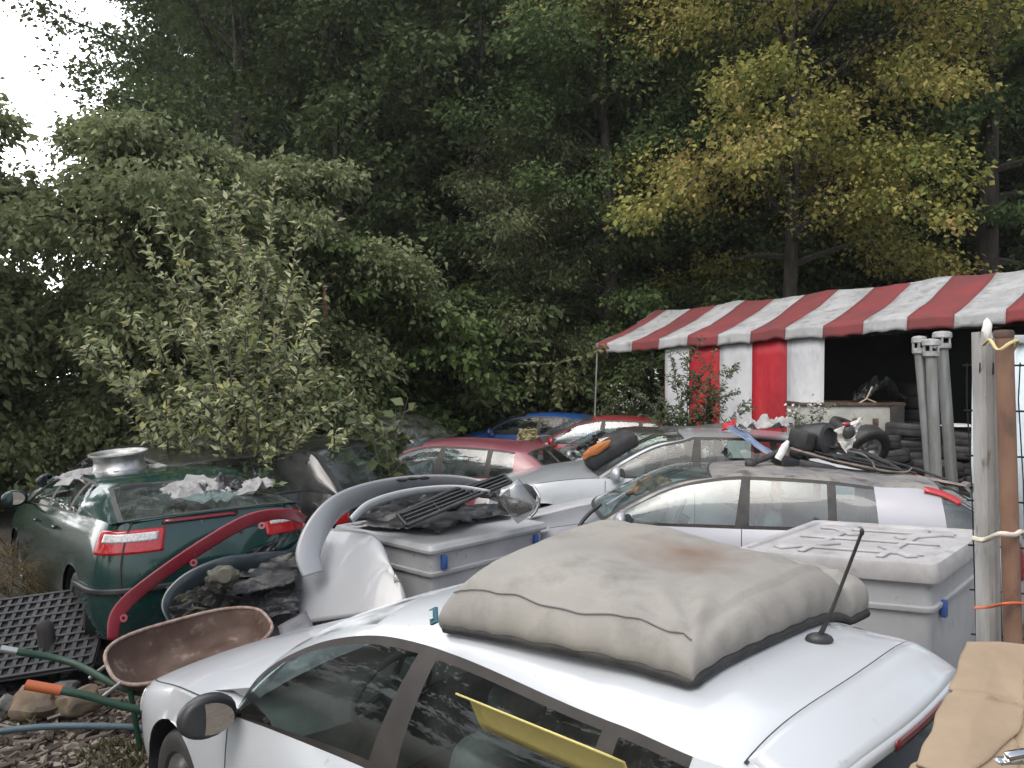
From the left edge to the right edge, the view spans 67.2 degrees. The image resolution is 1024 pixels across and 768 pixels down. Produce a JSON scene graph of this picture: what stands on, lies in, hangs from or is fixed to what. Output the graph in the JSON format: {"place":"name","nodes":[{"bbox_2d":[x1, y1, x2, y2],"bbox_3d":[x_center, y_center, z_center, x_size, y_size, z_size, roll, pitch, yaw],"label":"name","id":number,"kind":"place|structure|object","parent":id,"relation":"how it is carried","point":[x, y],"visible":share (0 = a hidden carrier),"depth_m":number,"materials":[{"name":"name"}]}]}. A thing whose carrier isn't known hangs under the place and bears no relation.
{"place":"outdoors","nodes":[
{"label":"outdoors","id":0,"kind":"place"},
{"bbox_2d":[0,0,186,384],"label":"sky","id":1,"kind":"structure","parent":0,"point":[26,90],"materials":[{"name":"white"}]},
{"bbox_2d":[0,215,1023,767],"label":"ground","id":2,"kind":"structure","parent":0,"point":[6,515],"depth_m":10.84,"materials":[{"name":"soil"}]},
{"bbox_2d":[7,685,57,721],"bbox_3d":[-3.197,2.149,5.184,0.352,0.246,0.249,0,1,0],"label":"rock","id":3,"kind":"object","parent":2,"relation":"on","point":[29,705],"visible":0.74,"depth_m":5.11,"materials":[{"name":"beige stone"}]},
{"bbox_2d":[0,544,64,594],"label":"dry weed","id":4,"kind":"object","parent":2,"relation":"on","point":[30,579],"visible":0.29,"depth_m":6.85,"materials":[{"name":"brown plant"}]},
{"bbox_2d":[0,664,110,697],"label":"grid mat","id":5,"kind":"object","parent":2,"relation":"on","point":[13,687],"visible":0.05,"depth_m":5.61,"materials":[{"name":"black plastic"}]},
{"bbox_2d":[0,589,101,681],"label":"grid mat","id":6,"kind":"object","parent":5,"relation":"on","point":[21,617],"visible":0.61,"depth_m":5.76,"materials":[{"name":"grey plastic"}]},
{"bbox_2d":[0,680,147,767],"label":"bark strips","id":7,"kind":"object","parent":2,"relation":"on","point":[82,737],"visible":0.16,"depth_m":4.82,"materials":[{"name":"brown wood"}]},
{"bbox_2d":[54,683,102,717],"bbox_3d":[-2.944,2.161,5.242,0.229,0.198,0.293,1,1,38],"label":"rock","id":8,"kind":"object","parent":2,"relation":"on","point":[70,707],"visible":0.77,"depth_m":5.15,"materials":[{"name":"beige stone"}]},
{"bbox_2d":[19,715,147,767],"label":"grass","id":9,"kind":"structure","parent":2,"relation":"on","point":[121,755],"depth_m":4.60,"materials":[{"name":"brown plant"}]},
{"bbox_2d":[0,76,176,511],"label":"leaved tree","id":10,"kind":"object","parent":2,"relation":"on","point":[16,399],"visible":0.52,"depth_m":12.36,"materials":[{"name":"green plant"}]},
{"bbox_2d":[12,261,219,467],"bbox_3d":[-9.125,-0.239,18.520,6.181,5.565,6.183,0,1,-4],"label":"undergrowth bush","id":11,"kind":"object","parent":2,"relation":"on","point":[68,375],"visible":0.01,"depth_m":17.60,"materials":[{"name":"green plant"}]},
{"bbox_2d":[0,679,269,767],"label":"wood chips","id":12,"kind":"object","parent":2,"relation":"on","point":[45,757],"visible":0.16,"depth_m":4.82,"materials":[{"name":"brown wood"}]},
{"bbox_2d":[0,722,142,734],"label":"garden hose","id":13,"kind":"object","parent":12,"relation":"on","point":[65,726],"visible":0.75,"depth_m":4.90,"materials":[{"name":"grey rubber"}]},
{"bbox_2d":[0,606,273,751],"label":"wheelbarrow","id":14,"kind":"object","parent":2,"relation":"on","point":[137,662],"visible":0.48,"depth_m":5.07,"materials":[{"name":"metal"}]},
{"bbox_2d":[1,463,304,643],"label":"parked car","id":15,"kind":"object","parent":2,"relation":"on","point":[101,548],"visible":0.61,"depth_m":6.08,"materials":[{"name":"green paint"}]},
{"bbox_2d":[54,463,162,497],"bbox_3d":[-3.645,0.904,7.112,1.115,0.311,0.925,0,1,0],"label":"torn cloth","id":16,"kind":"object","parent":15,"relation":"on","point":[68,478],"visible":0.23,"depth_m":7.04,"materials":[{"name":"white fabric"}]},
{"bbox_2d":[87,447,148,471],"bbox_3d":[-3.682,0.717,7.214,0.510,0.168,0.510,-3,4,0],"label":"wheel rim","id":17,"kind":"object","parent":15,"relation":"on","point":[120,459],"visible":0.91,"depth_m":7.07,"materials":[{"name":"metal"}]},
{"bbox_2d":[158,474,272,503],"bbox_3d":[-2.495,0.881,6.515,0.921,0.208,0.500,-1,1,-29],"label":"dirty sheet","id":18,"kind":"object","parent":15,"relation":"on","point":[188,488],"visible":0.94,"depth_m":6.45,"materials":[{"name":"white fabric"}]},
{"bbox_2d":[28,441,300,514],"bbox_3d":[-4.009,1.345,8.784,4.389,1.410,2.127,1,1,42],"label":"parked car","id":19,"kind":"object","parent":2,"relation":"on","point":[153,454],"visible":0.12,"depth_m":7.75,"materials":[{"name":"black paint"}]},
{"bbox_2d":[0,101,329,488],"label":"leaved tree","id":20,"kind":"object","parent":2,"relation":"on","point":[165,174],"visible":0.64,"depth_m":11.99,"materials":[{"name":"green plant"}]},
{"bbox_2d":[75,0,292,173],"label":"forest tree","id":21,"kind":"object","parent":2,"relation":"on","point":[169,46],"visible":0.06,"depth_m":28.23,"materials":[{"name":"green plant"}]},
{"bbox_2d":[58,171,373,490],"bbox_3d":[-3.258,-0.037,8.113,3.552,4.511,1.771,0,1,0],"label":"apple shrub","id":22,"kind":"object","parent":2,"relation":"on","point":[255,381],"visible":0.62,"depth_m":8.17,"materials":[{"name":"green plant"}]},
{"bbox_2d":[0,0,492,258],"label":"oak tree","id":23,"kind":"object","parent":2,"relation":"on","point":[243,136],"visible":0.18,"depth_m":20.39,"materials":[{"name":"green plant"}]},
{"bbox_2d":[116,0,380,217],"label":"forest tree","id":24,"kind":"object","parent":2,"relation":"on","point":[228,30],"visible":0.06,"depth_m":25.10,"materials":[{"name":"green plant"}]},
{"bbox_2d":[171,431,413,528],"bbox_3d":[-3.399,1.365,9.109,4.490,1.600,2.227,0,1,22],"label":"parked car","id":25,"kind":"object","parent":2,"relation":"on","point":[319,483],"visible":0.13,"depth_m":7.89,"materials":[{"name":"black paint"}]},
{"bbox_2d":[268,614,316,637],"bbox_3d":[-2.149,1.903,6.086,1.899,0.674,1.400,0,1,0],"label":"torn plastic","id":26,"kind":"object","parent":2,"relation":"on","point":[278,620],"visible":0.02,"depth_m":5.88,"materials":[{"name":"black plastic"}]},
{"bbox_2d":[161,541,297,620],"bbox_3d":[-2.043,1.537,5.917,0.260,0.496,1.279,1,1,38],"label":"bumper","id":27,"kind":"object","parent":26,"relation":"on","point":[191,579],"visible":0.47,"depth_m":5.70,"materials":[{"name":"plastic"}]},
{"bbox_2d":[165,581,240,620],"bbox_3d":[-2.248,1.539,5.609,0.512,0.309,0.286,0,1,-21],"label":"arch liner","id":28,"kind":"object","parent":27,"relation":"on","point":[205,598],"visible":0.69,"depth_m":5.58,"materials":[{"name":"plastic"}]},
{"bbox_2d":[204,565,239,588],"bbox_3d":[-2.076,1.376,5.510,0.251,0.182,0.216,0,1,0],"label":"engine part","id":29,"kind":"object","parent":28,"relation":"on","point":[221,576],"visible":1,"depth_m":5.44,"materials":[{"name":"grey metal"}]},
{"bbox_2d":[107,508,306,639],"bbox_3d":[-2.229,1.386,5.816,1.499,0.808,0.121,-1,1,-40],"label":"bumper","id":30,"kind":"object","parent":27,"relation":"on","point":[128,601],"visible":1,"depth_m":5.70,"materials":[{"name":"red paint"}]},
{"bbox_2d":[205,552,299,585],"bbox_3d":[-1.977,1.408,5.908,0.707,0.174,0.285,0,1,-22],"label":"plastic strip","id":31,"kind":"object","parent":27,"relation":"on","point":[283,562],"visible":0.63,"depth_m":5.95,"materials":[{"name":"grey plastic"}]},
{"bbox_2d":[225,570,297,595],"bbox_3d":[-1.853,1.475,5.725,0.541,0.114,0.233,0,1,-23],"label":"undertray","id":32,"kind":"object","parent":27,"relation":"on","point":[265,580],"visible":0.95,"depth_m":5.71,"materials":[{"name":"grey plastic"}]},
{"bbox_2d":[230,588,300,617],"bbox_3d":[-1.856,1.643,5.738,0.542,0.208,0.263,0,1,-12],"label":"plastic sheet","id":33,"kind":"object","parent":26,"relation":"on","point":[272,602],"visible":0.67,"depth_m":5.73,"materials":[{"name":"grey plastic"}]},
{"bbox_2d":[135,145,484,468],"bbox_3d":[-4.086,-1.028,15.163,6.823,7.323,6.286,0,1,18],"label":"leaved tree","id":34,"kind":"object","parent":2,"relation":"on","point":[308,187],"visible":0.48,"depth_m":14.52,"materials":[{"name":"green plant"}]},
{"bbox_2d":[164,0,488,332],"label":"forest tree","id":35,"kind":"object","parent":2,"relation":"on","point":[334,98],"visible":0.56,"depth_m":19.93,"materials":[{"name":"green plant"}]},
{"bbox_2d":[287,528,405,622],"bbox_3d":[-1.303,1.506,5.874,1.190,0.658,0.570,1,1,30],"label":"bonnet panel","id":36,"kind":"object","parent":2,"relation":"on","point":[357,576],"visible":0.81,"depth_m":5.85,"materials":[{"name":"silver metal"}]},
{"bbox_2d":[198,237,523,452],"bbox_3d":[-3.000,-0.275,16.551,6.520,5.576,6.038,0,1,0],"label":"broadleaf bush","id":37,"kind":"object","parent":2,"relation":"on","point":[435,350],"visible":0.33,"depth_m":15.73,"materials":[{"name":"green plant"}]},
{"bbox_2d":[321,392,417,482],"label":"broad leaved weed","id":38,"kind":"object","parent":2,"relation":"on","point":[395,450],"visible":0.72,"depth_m":8.50,"materials":[{"name":"green plant"}]},
{"bbox_2d":[288,206,492,383],"bbox_3d":[-2.888,-2.105,23.044,6.658,5.993,6.656,1,1,42],"label":"undergrowth bush","id":39,"kind":"object","parent":2,"relation":"on","point":[449,278],"visible":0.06,"depth_m":21.79,"materials":[{"name":"green plant"}]},
{"bbox_2d":[223,0,560,218],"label":"tall tree","id":40,"kind":"object","parent":2,"relation":"on","point":[465,69],"visible":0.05,"depth_m":25.35,"materials":[{"name":"green plant"}]},
{"bbox_2d":[292,412,514,468],"bbox_3d":[-2.111,1.247,14.208,4.389,1.410,2.127,0,1,20],"label":"parked car","id":41,"kind":"object","parent":2,"relation":"on","point":[453,455],"visible":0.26,"depth_m":13.52,"materials":[{"name":"black paint"}]},
{"bbox_2d":[335,515,546,618],"bbox_3d":[-0.634,1.704,6.933,1.285,0.900,1.459,1,1,45],"label":"plastic crate","id":42,"kind":"object","parent":2,"relation":"on","point":[423,560],"visible":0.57,"depth_m":6.38,"materials":[{"name":"grey plastic"}]},
{"bbox_2d":[295,474,500,576],"bbox_3d":[-0.910,1.102,6.329,1.774,0.662,0.500,-1,1,-26],"label":"bumper","id":43,"kind":"object","parent":42,"relation":"on","point":[327,515],"visible":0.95,"depth_m":6.19,"materials":[{"name":"silver plastic"}]},
{"bbox_2d":[356,488,495,521],"bbox_3d":[-0.749,0.986,6.462,1.242,0.242,0.363,0,1,-22],"label":"bumper skin","id":44,"kind":"object","parent":43,"relation":"on","point":[386,512],"visible":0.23,"depth_m":6.26,"materials":[{"name":"black plastic"}]},
{"bbox_2d":[396,474,512,526],"bbox_3d":[-0.446,0.948,6.330,1.045,0.337,0.186,-1,1,-31],"label":"radiator grille","id":45,"kind":"object","parent":43,"relation":"on","point":[435,502],"visible":1,"depth_m":6.28,"materials":[{"name":"black plastic"}]},
{"bbox_2d":[352,504,488,532],"bbox_3d":[-0.735,1.197,7.046,0.975,0.116,1.126,0,1,23],"label":"undertray","id":46,"kind":"object","parent":42,"relation":"on","point":[443,521],"visible":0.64,"depth_m":6.83,"materials":[{"name":"black plastic"}]},
{"bbox_2d":[496,478,540,522],"bbox_3d":[0.050,0.959,6.396,0.367,0.374,0.318,0,1,0],"label":"headlamp","id":47,"kind":"object","parent":42,"relation":"on","point":[520,498],"visible":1,"depth_m":6.32,"materials":[{"name":"silver metal"}]},
{"bbox_2d":[266,0,653,384],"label":"forest tree","id":48,"kind":"object","parent":2,"relation":"on","point":[429,9],"visible":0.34,"depth_m":21.27,"materials":[{"name":"green plant"}]},
{"bbox_2d":[345,282,575,435],"bbox_3d":[-1.617,-0.055,19.000,5.705,5.137,5.707,0,1,-14],"label":"undergrowth bush","id":49,"kind":"object","parent":2,"relation":"on","point":[506,346],"visible":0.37,"depth_m":18.00,"materials":[{"name":"green plant"}]},
{"bbox_2d":[399,437,573,514],"bbox_3d":[-1.029,1.452,10.876,4.090,1.360,1.860,0,1,20],"label":"parked car","id":50,"kind":"object","parent":2,"relation":"on","point":[525,457],"visible":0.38,"depth_m":10.47,"materials":[{"name":"red paint"}]},
{"bbox_2d":[393,280,605,435],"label":"broadleaf bush","id":51,"kind":"object","parent":2,"relation":"on","point":[482,327],"visible":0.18,"depth_m":18.81,"materials":[{"name":"green plant"}]},
{"bbox_2d":[377,117,672,428],"bbox_3d":[0.433,-2.634,20.334,6.715,8.644,6.777,-1,1,-39],"label":"willow bush","id":52,"kind":"object","parent":2,"relation":"on","point":[498,194],"visible":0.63,"depth_m":19.26,"materials":[{"name":"green plant"}]},
{"bbox_2d":[381,0,689,238],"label":"forest tree","id":53,"kind":"object","parent":2,"relation":"on","point":[588,111],"visible":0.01,"depth_m":25.15,"materials":[{"name":"green plant"}]},
{"bbox_2d":[418,219,653,380],"bbox_3d":[0.622,-2.033,22.501,6.181,5.565,6.183,-1,1,-29],"label":"undergrowth bush","id":54,"kind":"object","parent":2,"relation":"on","point":[486,291],"visible":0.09,"depth_m":21.35,"materials":[{"name":"green plant"}]},
{"bbox_2d":[459,412,613,439],"bbox_3d":[0.422,1.314,17.192,3.990,1.380,2.028,0,1,22],"label":"parked car","id":55,"kind":"object","parent":2,"relation":"on","point":[511,432],"visible":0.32,"depth_m":16.61,"materials":[{"name":"blue paint"}]},
{"bbox_2d":[140,528,956,767],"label":"white hatchback","id":56,"kind":"object","parent":2,"relation":"on","point":[380,687],"visible":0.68,"depth_m":2.60,"materials":[{"name":"paint"}]},
{"bbox_2d":[455,693,626,767],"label":"plastic trough","id":57,"kind":"object","parent":56,"relation":"in","point":[564,750],"visible":1,"depth_m":2.10,"materials":[{"name":"yellow plastic"}]},
{"bbox_2d":[429,519,870,687],"bbox_3d":[0.454,0.726,2.744,1.443,0.287,1.067,-1,1,-44],"label":"roof bag","id":58,"kind":"object","parent":56,"relation":"on","point":[681,608],"visible":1,"depth_m":2.48,"materials":[{"name":"grey fabric"}]},
{"bbox_2d":[909,641,1023,767],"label":"cardboard sheet","id":59,"kind":"object","parent":56,"relation":"on","point":[979,719],"visible":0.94,"depth_m":1.72,"materials":[{"name":"beige cardboard"}]},
{"bbox_2d":[454,183,689,351],"bbox_3d":[1.443,-3.434,25.576,7.134,6.421,7.132,-1,1,-36],"label":"undergrowth bush","id":60,"kind":"object","parent":2,"relation":"on","point":[638,262],"visible":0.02,"depth_m":24.40,"materials":[{"name":"green plant"}]},
{"bbox_2d":[533,313,651,428],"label":"broadleaf bush","id":61,"kind":"object","parent":2,"relation":"on","point":[616,319],"visible":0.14,"depth_m":19.46,"materials":[{"name":"green plant"}]},
{"bbox_2d":[514,415,675,456],"bbox_3d":[1.532,1.306,14.780,3.890,1.410,2.027,0,1,14],"label":"parked car","id":62,"kind":"object","parent":2,"relation":"on","point":[558,440],"visible":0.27,"depth_m":14.24,"materials":[{"name":"red paint"}]},
{"bbox_2d":[528,313,664,426],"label":"undergrowth bush","id":63,"kind":"object","parent":2,"relation":"on","point":[629,371],"visible":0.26,"depth_m":17.59,"materials":[{"name":"green plant"}]},
{"bbox_2d":[425,0,770,412],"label":"leafy tree","id":64,"kind":"object","parent":2,"relation":"on","point":[641,301],"visible":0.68,"depth_m":19.08,"materials":[{"name":"green plant"}]},
{"bbox_2d":[593,383,664,427],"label":"rose bush","id":65,"kind":"object","parent":2,"relation":"on","point":[609,408],"visible":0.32,"depth_m":16.23,"materials":[{"name":"green plant"}]},
{"bbox_2d":[538,426,731,460],"bbox_3d":[1.835,1.438,13.328,3.890,1.400,2.027,0,1,20],"label":"parked car","id":66,"kind":"object","parent":2,"relation":"on","point":[571,453],"visible":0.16,"depth_m":12.85,"materials":[{"name":"grey paint"}]},
{"bbox_2d":[474,427,894,525],"bbox_3d":[1.977,1.266,9.098,4.830,1.464,2.252,0,1,11],"label":"parked car","id":67,"kind":"object","parent":2,"relation":"on","point":[558,483],"visible":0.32,"depth_m":8.42,"materials":[{"name":"silver metal"}]},
{"bbox_2d":[581,429,638,469],"bbox_3d":[1.083,0.740,8.747,0.668,0.432,0.434,0,1,-6],"label":"seat pad","id":68,"kind":"object","parent":67,"relation":"on","point":[598,455],"visible":1,"depth_m":8.57,"materials":[{"name":"fabric"}]},
{"bbox_2d":[735,413,794,429],"bbox_3d":[2.678,0.396,8.189,0.647,0.172,0.508,0,1,0],"label":"white sack","id":69,"kind":"object","parent":67,"relation":"on","point":[764,421],"visible":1,"depth_m":8.05,"materials":[{"name":"white plastic"}]},
{"bbox_2d":[506,0,864,285],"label":"forest tree","id":70,"kind":"object","parent":2,"relation":"on","point":[685,249],"visible":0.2,"depth_m":21.53,"materials":[{"name":"green plant"}]},
{"bbox_2d":[621,336,756,457],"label":"rose bush","id":71,"kind":"object","parent":2,"relation":"on","point":[707,417],"visible":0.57,"depth_m":11.30,"materials":[{"name":"green plant"}]},
{"bbox_2d":[627,272,779,398],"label":"undergrowth bush","id":72,"kind":"object","parent":2,"relation":"on","point":[682,299],"visible":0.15,"depth_m":18.99,"materials":[{"name":"green plant"}]},
{"bbox_2d":[496,0,1023,308],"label":"beech tree","id":73,"kind":"object","parent":2,"relation":"on","point":[858,158],"visible":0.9,"depth_m":16.77,"materials":[{"name":"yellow plant"}]},
{"bbox_2d":[631,187,899,307],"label":"undergrowth bush","id":74,"kind":"object","parent":2,"relation":"on","point":[737,233],"visible":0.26,"depth_m":20.86,"materials":[{"name":"green plant"}]},
{"bbox_2d":[517,461,1023,628],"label":"parked car","id":75,"kind":"object","parent":2,"relation":"on","point":[894,499],"visible":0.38,"depth_m":6.91,"materials":[{"name":"white paint"}]},
{"bbox_2d":[625,474,671,495],"bbox_3d":[1.266,0.947,7.225,0.598,0.170,0.233,0,1,-25],"label":"foam lump","id":76,"kind":"object","parent":75,"relation":"on","point":[646,483],"visible":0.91,"depth_m":7.20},
{"bbox_2d":[788,423,839,458],"bbox_3d":[2.881,0.557,7.471,0.496,0.373,0.395,-1,1,-35],"label":"drum","id":77,"kind":"object","parent":75,"relation":"on","point":[819,437],"visible":0.82,"depth_m":7.34,"materials":[{"name":"black plastic"}]},
{"bbox_2d":[771,445,948,480],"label":"suspension parts","id":78,"kind":"object","parent":75,"relation":"on","point":[795,459],"visible":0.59,"depth_m":7.29,"materials":[{"name":"black metal"}]},
{"bbox_2d":[834,416,864,453],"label":"trim panel","id":79,"kind":"structure","parent":78,"relation":"on","point":[846,432],"depth_m":7.30,"materials":[{"name":"beige plastic"}]},
{"bbox_2d":[788,447,973,492],"bbox_3d":[3.393,0.781,7.135,1.583,0.370,0.206,0,1,14],"label":"leaf spring","id":80,"kind":"object","parent":75,"relation":"on","point":[965,486],"visible":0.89,"depth_m":7.19,"materials":[{"name":"grey metal"}]},
{"bbox_2d":[593,270,1023,457],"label":"party tent","id":81,"kind":"object","parent":2,"relation":"on","point":[802,348],"visible":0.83,"depth_m":12.82,"materials":[{"name":"red fabric"}]},
{"bbox_2d":[513,344,609,409],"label":"vine","id":82,"kind":"object","parent":81,"relation":"attached to","point":[530,382],"visible":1,"depth_m":14.03,"materials":[{"name":"green plant"}]},
{"bbox_2d":[785,400,905,438],"bbox_3d":[5.095,1.191,11.919,1.560,1.846,0.870,0,1,3],"label":"steel tank","id":83,"kind":"object","parent":2,"relation":"on","point":[880,413],"visible":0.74,"depth_m":11.50,"materials":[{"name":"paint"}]},
{"bbox_2d":[852,375,906,401],"bbox_3d":[5.646,0.074,11.902,0.849,0.424,0.518,0,1,0],"label":"black tarp","id":84,"kind":"object","parent":83,"relation":"on","point":[887,385],"visible":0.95,"depth_m":11.83,"materials":[{"name":"plastic"}]},
{"bbox_2d":[717,212,975,295],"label":"undergrowth bush","id":85,"kind":"object","parent":2,"relation":"on","point":[847,263],"visible":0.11,"depth_m":21.04,"materials":[{"name":"green plant"}]},
{"bbox_2d":[687,1,1006,282],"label":"forest tree","id":86,"kind":"object","parent":2,"relation":"on","point":[879,123],"visible":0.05,"depth_m":23.52,"materials":[{"name":"green plant"}]},
{"bbox_2d":[685,0,1023,286],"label":"forest tree","id":87,"kind":"object","parent":2,"relation":"on","point":[872,24],"visible":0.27,"depth_m":20.18,"materials":[{"name":"green plant"}]},
{"bbox_2d":[740,520,975,668],"bbox_3d":[2.551,1.643,5.528,1.144,1.073,1.879,1,1,43],"label":"plastic crate","id":88,"kind":"object","parent":2,"relation":"on","point":[918,581],"visible":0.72,"depth_m":5.11,"materials":[{"name":"grey plastic"}]},
{"bbox_2d":[803,0,1023,274],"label":"roadside tree","id":89,"kind":"object","parent":2,"relation":"on","point":[1008,213],"visible":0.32,"depth_m":20.23,"materials":[{"name":"green plant"}]},
{"bbox_2d":[911,336,929,476],"bbox_3d":[4.647,0.818,8.616,0.367,2.719,0.158,0,1,0],"label":"flue pipe","id":90,"kind":"object","parent":2,"relation":"on","point":[920,378],"visible":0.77,"depth_m":8.57,"materials":[{"name":"metal"}]},
{"bbox_2d":[921,338,942,502],"bbox_3d":[4.671,0.837,8.517,0.287,2.682,0.191,0,1,0],"label":"flue pipe","id":91,"kind":"object","parent":2,"relation":"on","point":[930,356],"visible":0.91,"depth_m":8.46,"materials":[{"name":"metal"}]},
{"bbox_2d":[843,215,1023,288],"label":"undergrowth bush","id":92,"kind":"object","parent":2,"relation":"on","point":[971,244],"visible":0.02,"depth_m":23.06,"materials":[{"name":"green plant"}]},
{"bbox_2d":[843,12,1023,275],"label":"forest tree","id":93,"kind":"object","parent":2,"relation":"on","point":[1002,180],"visible":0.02,"depth_m":25.02,"materials":[{"name":"green plant"}]},
{"bbox_2d":[932,331,958,505],"bbox_3d":[4.943,0.788,8.716,0.381,2.779,0.205,0,1,0],"label":"flue pipe","id":94,"kind":"object","parent":2,"relation":"on","point":[947,419],"visible":0.77,"depth_m":8.66,"materials":[{"name":"metal"}]},
{"bbox_2d":[971,318,1000,641],"bbox_3d":[2.084,0.991,3.360,0.134,2.556,0.086,0,1,0],"label":"concrete post","id":95,"kind":"object","parent":2,"relation":"on","point":[986,524],"visible":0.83,"depth_m":3.33,"materials":[{"name":"white concrete"}]},
{"bbox_2d":[962,363,1023,641],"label":"fence","id":96,"kind":"object","parent":95,"relation":"attached to","point":[970,455],"visible":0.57,"depth_m":3.41,"materials":[{"name":"grey metal"}]},
{"bbox_2d":[949,5,1023,244],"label":"forest tree","id":97,"kind":"object","parent":2,"relation":"on","point":[1010,153],"visible":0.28,"depth_m":22.65,"materials":[{"name":"green plant"}]},
{"bbox_2d":[950,224,1023,270],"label":"undergrowth bush","id":98,"kind":"object","parent":2,"relation":"on","point":[1017,248],"visible":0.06,"depth_m":22.16,"materials":[{"name":"green plant"}]},
{"bbox_2d":[971,335,1023,546],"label":"corrugated sheet","id":99,"kind":"object","parent":2,"relation":"on","point":[1019,354],"visible":0.04,"depth_m":8.30,"materials":[{"name":"grey metal"}]},
{"bbox_2d":[993,330,1022,643],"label":"rusty pole","id":100,"kind":"object","parent":2,"relation":"on","point":[1008,474],"visible":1,"depth_m":3.18,"materials":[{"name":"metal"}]},
{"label":"grid mat","id":101,"kind":"object","parent":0,"visible":0},
{"bbox_2d":[35,619,57,679],"bbox_3d":[-3.420,1.986,5.681,0.173,0.496,0.118,0,1,0],"label":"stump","id":102,"kind":"object","parent":101,"relation":"on","point":[45,634],"visible":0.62,"depth_m":5.63,"materials":[{"name":"grey"}]},
{"bbox_3d":[4.601,1.395,9.977,0.620,0.203,0.620,0,4,0],"label":"tyre","id":103,"kind":"object","parent":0,"visible":0},
{"bbox_3d":[4.628,1.195,9.973,0.620,0.203,0.620,0,-1,0],"label":"tyre","id":104,"kind":"object","parent":103,"relation":"on","visible":0},
{"bbox_2d":[839,424,890,464],"bbox_3d":[4.533,0.837,9.917,0.660,0.660,0.208,-8,31,-12],"label":"tyre","id":105,"kind":"object","parent":104,"relation":"on","point":[866,435],"visible":0.51,"depth_m":9.78,"materials":[{"name":"black rubber"}]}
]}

